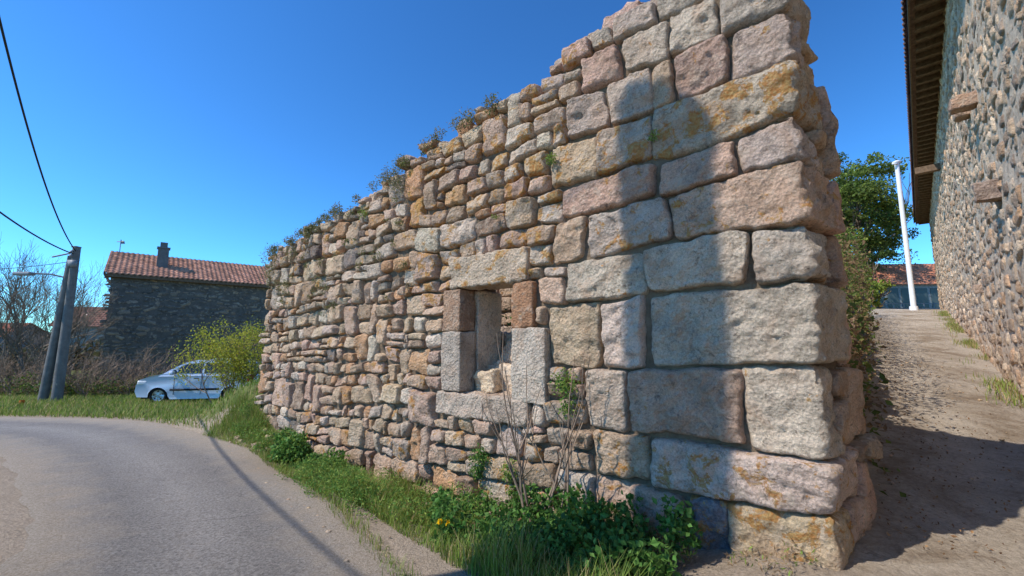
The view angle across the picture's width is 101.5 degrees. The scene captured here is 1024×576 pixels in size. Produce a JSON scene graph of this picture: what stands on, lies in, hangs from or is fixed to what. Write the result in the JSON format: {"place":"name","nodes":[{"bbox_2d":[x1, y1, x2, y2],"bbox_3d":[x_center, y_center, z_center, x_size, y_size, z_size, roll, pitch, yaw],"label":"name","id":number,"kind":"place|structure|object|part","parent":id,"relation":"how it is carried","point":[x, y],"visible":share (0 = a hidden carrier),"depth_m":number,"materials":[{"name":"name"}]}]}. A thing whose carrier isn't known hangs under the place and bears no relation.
{"place":"outdoors","nodes":[
{"label":"outdoors","id":0,"kind":"place"},
{"bbox_2d":[0,417,404,575],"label":"road","id":1,"kind":"structure","parent":0,"point":[102,497],"depth_m":4.51,"materials":[{"name":"grey asphalt"}]},
{"bbox_2d":[0,0,933,331],"label":"sky","id":2,"kind":"structure","parent":0,"point":[211,130],"materials":[{"name":"blue"}]},
{"bbox_2d":[0,309,1023,575],"bbox_3d":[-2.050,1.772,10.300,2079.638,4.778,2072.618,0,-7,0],"label":"ground","id":3,"kind":"structure","parent":0,"point":[922,341],"depth_m":4.38,"materials":[{"name":"soil"}]},
{"bbox_2d":[0,323,50,366],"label":"distant cottage","id":4,"kind":"structure","parent":3,"relation":"on","point":[23,345],"depth_m":40.89,"materials":[{"name":"ceramic"}]},
{"bbox_2d":[0,238,76,384],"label":"bare tree","id":5,"kind":"object","parent":3,"relation":"on","point":[8,315],"visible":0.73,"depth_m":19.29,"materials":[{"name":"brown plant"}]},
{"bbox_2d":[12,246,81,401],"bbox_3d":[-17.561,1.414,15.512,1.820,6.175,0.498,4,-8,-26],"label":"utility pole","id":6,"kind":"object","parent":3,"relation":"on","point":[57,353],"visible":1,"depth_m":15.69,"materials":[{"name":"grey concrete"}]},
{"bbox_2d":[4,262,65,268],"bbox_3d":[-25.001,-1.212,18.236,16.519,1.146,0.024,-2,-7,14],"label":"overhead cable","id":7,"kind":"object","parent":6,"relation":"attached to","point":[33,266],"visible":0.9,"depth_m":16.67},
{"bbox_2d":[0,211,71,253],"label":"overhead cable","id":8,"kind":"object","parent":6,"relation":"attached to","point":[7,217],"visible":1,"depth_m":12.56,"materials":[{"name":"black rubber"}]},
{"bbox_2d":[0,17,75,250],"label":"overhead cable","id":9,"kind":"object","parent":6,"relation":"attached to","point":[14,80],"visible":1,"depth_m":9.29,"materials":[{"name":"black rubber"}]},
{"bbox_2d":[0,232,102,373],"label":"bare tree","id":10,"kind":"object","parent":3,"relation":"on","point":[42,295],"visible":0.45,"depth_m":22.00,"materials":[{"name":"brown plant"}]},
{"bbox_2d":[0,334,104,372],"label":"distant treeline","id":11,"kind":"object","parent":3,"relation":"on","point":[92,349],"visible":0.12,"depth_m":38.39,"materials":[{"name":"brown plant"}]},
{"bbox_2d":[0,271,106,371],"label":"bare tree","id":12,"kind":"object","parent":3,"relation":"on","point":[72,343],"visible":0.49,"depth_m":20.80,"materials":[{"name":"brown plant"}]},
{"bbox_2d":[1,252,119,383],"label":"bare tree","id":13,"kind":"object","parent":3,"relation":"on","point":[34,267],"visible":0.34,"depth_m":25.01,"materials":[{"name":"brown plant"}]},
{"bbox_2d":[0,252,123,392],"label":"bare tree","id":14,"kind":"object","parent":3,"relation":"on","point":[16,344],"visible":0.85,"depth_m":18.82,"materials":[{"name":"brown plant"}]},
{"bbox_2d":[47,306,107,367],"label":"distant cottage","id":15,"kind":"structure","parent":3,"relation":"on","point":[99,318],"depth_m":42.93,"materials":[{"name":"ceramic"}]},
{"bbox_2d":[0,370,162,396],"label":"ivy bank","id":16,"kind":"structure","parent":3,"relation":"on","point":[102,388],"depth_m":17.38,"materials":[{"name":"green plant"}]},
{"bbox_2d":[0,341,196,395],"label":"bare hedge","id":17,"kind":"object","parent":3,"relation":"on","point":[37,367],"visible":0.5,"depth_m":18.11,"materials":[{"name":"brown plant"}]},
{"bbox_2d":[101,274,268,381],"bbox_3d":[-21.486,2.743,33.837,15.989,9.250,7.004,6,-9,-41],"label":"mortar body","id":18,"kind":"object","parent":3,"relation":"on","point":[122,289],"visible":0.21,"depth_m":27.99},
{"bbox_2d":[94,273,270,382],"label":"basalt facade","id":19,"kind":"structure","parent":18,"relation":"attached to","point":[128,330],"depth_m":27.87,"materials":[{"name":"stone"}]},
{"bbox_2d":[104,251,267,284],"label":"tile roof","id":20,"kind":"structure","parent":18,"relation":"on","point":[126,263],"depth_m":29.82,"materials":[{"name":"tile"}]},
{"bbox_2d":[156,242,170,267],"bbox_3d":[-24.451,-2.005,29.253,0.760,2.350,0.760,6,-9,-41],"label":"chimney","id":21,"kind":"object","parent":20,"relation":"on","point":[163,248],"visible":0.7,"depth_m":29.07,"materials":[{"name":"grey concrete"}]},
{"bbox_2d":[103,271,270,287],"bbox_3d":[-21.506,0.134,34.129,16.659,0.300,7.824,6,-9,-41],"label":"eave board","id":22,"kind":"object","parent":18,"relation":"on","point":[105,274],"visible":0.54,"depth_m":28.29,"materials":[{"name":"brown wood"}]},
{"bbox_2d":[135,358,260,402],"bbox_3d":[-11.766,3.522,16.087,3.900,1.558,1.940,1,-7,-10],"label":"parked car","id":23,"kind":"object","parent":3,"relation":"on","point":[159,387],"visible":0.54,"depth_m":15.22,"materials":[{"name":"blue paint"}]},
{"bbox_3d":[-11.843,2.950,15.416,0.800,0.370,0.129,1,-7,-10],"label":"side window","id":24,"kind":"part","parent":23,"relation":"part of","materials":[{"name":"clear glass"}]},
{"bbox_3d":[-10.981,2.969,15.567,0.790,0.370,0.129,1,-7,-10],"label":"side window","id":25,"kind":"part","parent":23,"relation":"part of","materials":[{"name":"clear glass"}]},
{"bbox_2d":[166,315,267,403],"bbox_3d":[-8.489,2.342,13.022,2.838,2.976,3.309,-2,-7,12],"label":"yellow green shrub","id":26,"kind":"object","parent":3,"relation":"on","point":[236,360],"visible":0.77,"depth_m":12.46,"materials":[{"name":"green plant"}]},
{"bbox_2d":[228,399,284,451],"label":"roadside weeds","id":27,"kind":"object","parent":3,"relation":"on","point":[256,437],"visible":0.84,"depth_m":8.10,"materials":[{"name":"green plant"}]},
{"bbox_2d":[267,427,349,471],"bbox_3d":[-3.313,2.773,6.806,2.237,0.773,0.739,-5,-9,38],"label":"nettle patch","id":28,"kind":"object","parent":3,"relation":"on","point":[291,448],"visible":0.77,"depth_m":6.96,"materials":[{"name":"green plant"}]},
{"bbox_2d":[274,453,508,532],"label":"roadside weeds","id":29,"kind":"object","parent":3,"relation":"on","point":[346,485],"visible":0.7,"depth_m":4.87,"materials":[{"name":"green plant"}]},
{"bbox_2d":[437,519,442,546],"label":"dandelion","id":30,"kind":"object","parent":3,"relation":"on","point":[438,522],"visible":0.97,"depth_m":3.68,"materials":[{"name":"yellow plant"}]},
{"bbox_2d":[234,0,656,537],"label":"cap and loose stones","id":31,"kind":"object","parent":3,"relation":"on","point":[607,22],"visible":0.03,"depth_m":5.76,"materials":[{"name":"stone"}]},
{"bbox_2d":[473,288,512,392],"bbox_3d":[-0.666,1.248,7.609,5.998,3.053,3.258,-5,-9,38],"label":"interior rubble","id":32,"kind":"object","parent":3,"relation":"on","point":[489,380],"visible":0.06,"depth_m":5.48,"materials":[{"name":"stone"}]},
{"bbox_2d":[484,324,589,531],"bbox_3d":[0.234,1.452,4.111,1.016,2.184,0.676,0,-7,0],"label":"bare shrub","id":33,"kind":"object","parent":3,"relation":"on","point":[554,486],"visible":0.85,"depth_m":4.01,"materials":[{"name":"brown plant"}]},
{"bbox_2d":[262,0,841,539],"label":"stone wall","id":34,"kind":"structure","parent":3,"relation":"on","point":[750,282],"depth_m":4.50,"materials":[{"name":"stone"}]},
{"bbox_2d":[259,92,500,315],"bbox_3d":[-2.747,-0.900,7.248,6.698,2.745,0.535,-5,-9,36],"label":"wall top shrub","id":35,"kind":"object","parent":34,"relation":"on","point":[318,221],"visible":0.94,"depth_m":7.31,"materials":[{"name":"green plant"}]},
{"bbox_2d":[378,160,407,194],"bbox_3d":[-1.796,-1.695,6.521,0.571,0.591,0.381,-3,-8,26],"label":"wall top shrub","id":36,"kind":"object","parent":34,"relation":"on","point":[390,177],"visible":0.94,"depth_m":6.48,"materials":[{"name":"green plant"}]},
{"bbox_2d":[467,442,491,481],"bbox_3d":[-0.376,2.068,4.923,0.315,0.458,0.262,0,-7,0],"label":"wall fern","id":37,"kind":"object","parent":34,"relation":"attached to","point":[474,459],"depth_m":4.91,"materials":[{"name":"green plant"}]},
{"bbox_2d":[436,246,551,426],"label":"window surround stones","id":38,"kind":"object","parent":34,"relation":"attached to","point":[458,395],"depth_m":5.20,"materials":[{"name":"stone"}]},
{"bbox_2d":[502,309,511,331],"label":"interior ivy","id":39,"kind":"object","parent":34,"relation":"attached to","point":[508,324],"depth_m":7.39,"materials":[{"name":"green plant"}]},
{"bbox_2d":[357,128,659,218],"bbox_3d":[-0.601,-1.181,5.476,5.046,0.751,0.170,-6,-9,38],"label":"wall fern","id":40,"kind":"object","parent":34,"relation":"attached to","point":[551,159],"depth_m":4.71,"materials":[{"name":"green plant"}]},
{"bbox_2d":[499,459,518,499],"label":"wall fern","id":41,"kind":"object","parent":34,"relation":"attached to","point":[509,491],"depth_m":4.59,"materials":[{"name":"green plant"}]},
{"bbox_2d":[549,367,583,419],"bbox_3d":[0.567,1.082,4.290,0.298,0.537,0.311,7,-10,-44],"label":"wall fern","id":42,"kind":"object","parent":34,"relation":"attached to","point":[564,385],"depth_m":4.27,"materials":[{"name":"green plant"}]},
{"bbox_2d":[254,0,883,570],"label":"face stones","id":43,"kind":"object","parent":34,"relation":"on","point":[818,494],"visible":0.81,"depth_m":3.97,"materials":[{"name":"stone"}]},
{"bbox_2d":[426,482,702,575],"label":"nettle patch","id":44,"kind":"object","parent":3,"relation":"on","point":[617,537],"visible":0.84,"depth_m":3.38,"materials":[{"name":"green plant"}]},
{"bbox_2d":[228,361,1022,562],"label":"path pebbles","id":45,"kind":"object","parent":3,"relation":"on","point":[890,482],"visible":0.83,"depth_m":4.89,"materials":[{"name":"stone"}]},
{"bbox_2d":[646,529,819,575],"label":"dry weeds","id":46,"kind":"object","parent":3,"relation":"on","point":[727,554],"visible":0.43,"depth_m":3.06,"materials":[{"name":"brown plant"}]},
{"bbox_2d":[834,209,905,496],"bbox_3d":[10.164,0.486,12.704,1.473,5.951,23.070,-6,-9,40],"label":"overgrown hedge","id":47,"kind":"object","parent":3,"relation":"on","point":[858,318],"visible":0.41,"depth_m":7.20,"materials":[{"name":"green leaf"},{"name":"bark"}]},
{"bbox_2d":[844,251,895,310],"bbox_3d":[23.337,1.463,29.381,4.812,8.298,5.621,6,-9,-38],"label":"leafy tree","id":48,"kind":"object","parent":3,"relation":"on","point":[881,287],"visible":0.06,"depth_m":27.96,"materials":[{"name":"green plant"}]},
{"bbox_2d":[830,151,920,311],"bbox_3d":[26.522,-4.231,32.028,6.910,13.005,9.062,-7,-10,44],"label":"leafy tree","id":49,"kind":"object","parent":3,"relation":"on","point":[860,191],"visible":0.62,"depth_m":30.38,"materials":[{"name":"green plant"}]},
{"bbox_2d":[837,167,919,273],"bbox_3d":[32.213,-3.967,38.878,8.240,14.195,8.728,-3,-7,20],"label":"leafy tree","id":50,"kind":"object","parent":3,"relation":"on","point":[885,253],"visible":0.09,"depth_m":36.34,"materials":[{"name":"green plant"}]},
{"bbox_2d":[856,264,939,307],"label":"outbuilding","id":51,"kind":"structure","parent":3,"relation":"on","point":[925,283],"depth_m":36.00,"materials":[{"name":"ceramic"}]},
{"bbox_2d":[870,288,939,307],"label":"windows","id":52,"kind":"structure","parent":51,"relation":"in","point":[921,293],"depth_m":35.86,"materials":[{"name":"blue glass"}]},
{"bbox_2d":[892,160,918,309],"bbox_3d":[23.225,-3.111,24.768,0.550,9.200,0.400,0,-7,0],"label":"lamp post","id":53,"kind":"object","parent":3,"relation":"on","point":[913,305],"visible":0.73,"depth_m":24.68,"materials":[{"name":"white metal"}]},
{"bbox_2d":[873,303,939,308],"bbox_3d":[33.000,1.737,33.238,10.500,1.100,0.060,0,-7,0],"label":"yard railing","id":54,"kind":"object","parent":3,"relation":"on","point":[909,303],"visible":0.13,"depth_m":33.27,"materials":[{"name":"white metal"}]},
{"bbox_2d":[873,352,1021,568],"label":"dead leaves","id":55,"kind":"object","parent":3,"relation":"on","point":[918,526],"visible":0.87,"depth_m":4.71,"materials":[{"name":"brown plant"}]},
{"bbox_2d":[901,0,1023,395],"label":"stone farmhouse","id":56,"kind":"object","parent":3,"relation":"on","point":[964,69],"visible":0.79,"depth_m":9.15,"materials":[{"name":"stone"}]},
{"bbox_2d":[0,310,1023,575],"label":"grass","id":57,"kind":"structure","parent":0,"point":[492,558],"depth_m":5.44,"materials":[{"name":"green plant"}]}
]}

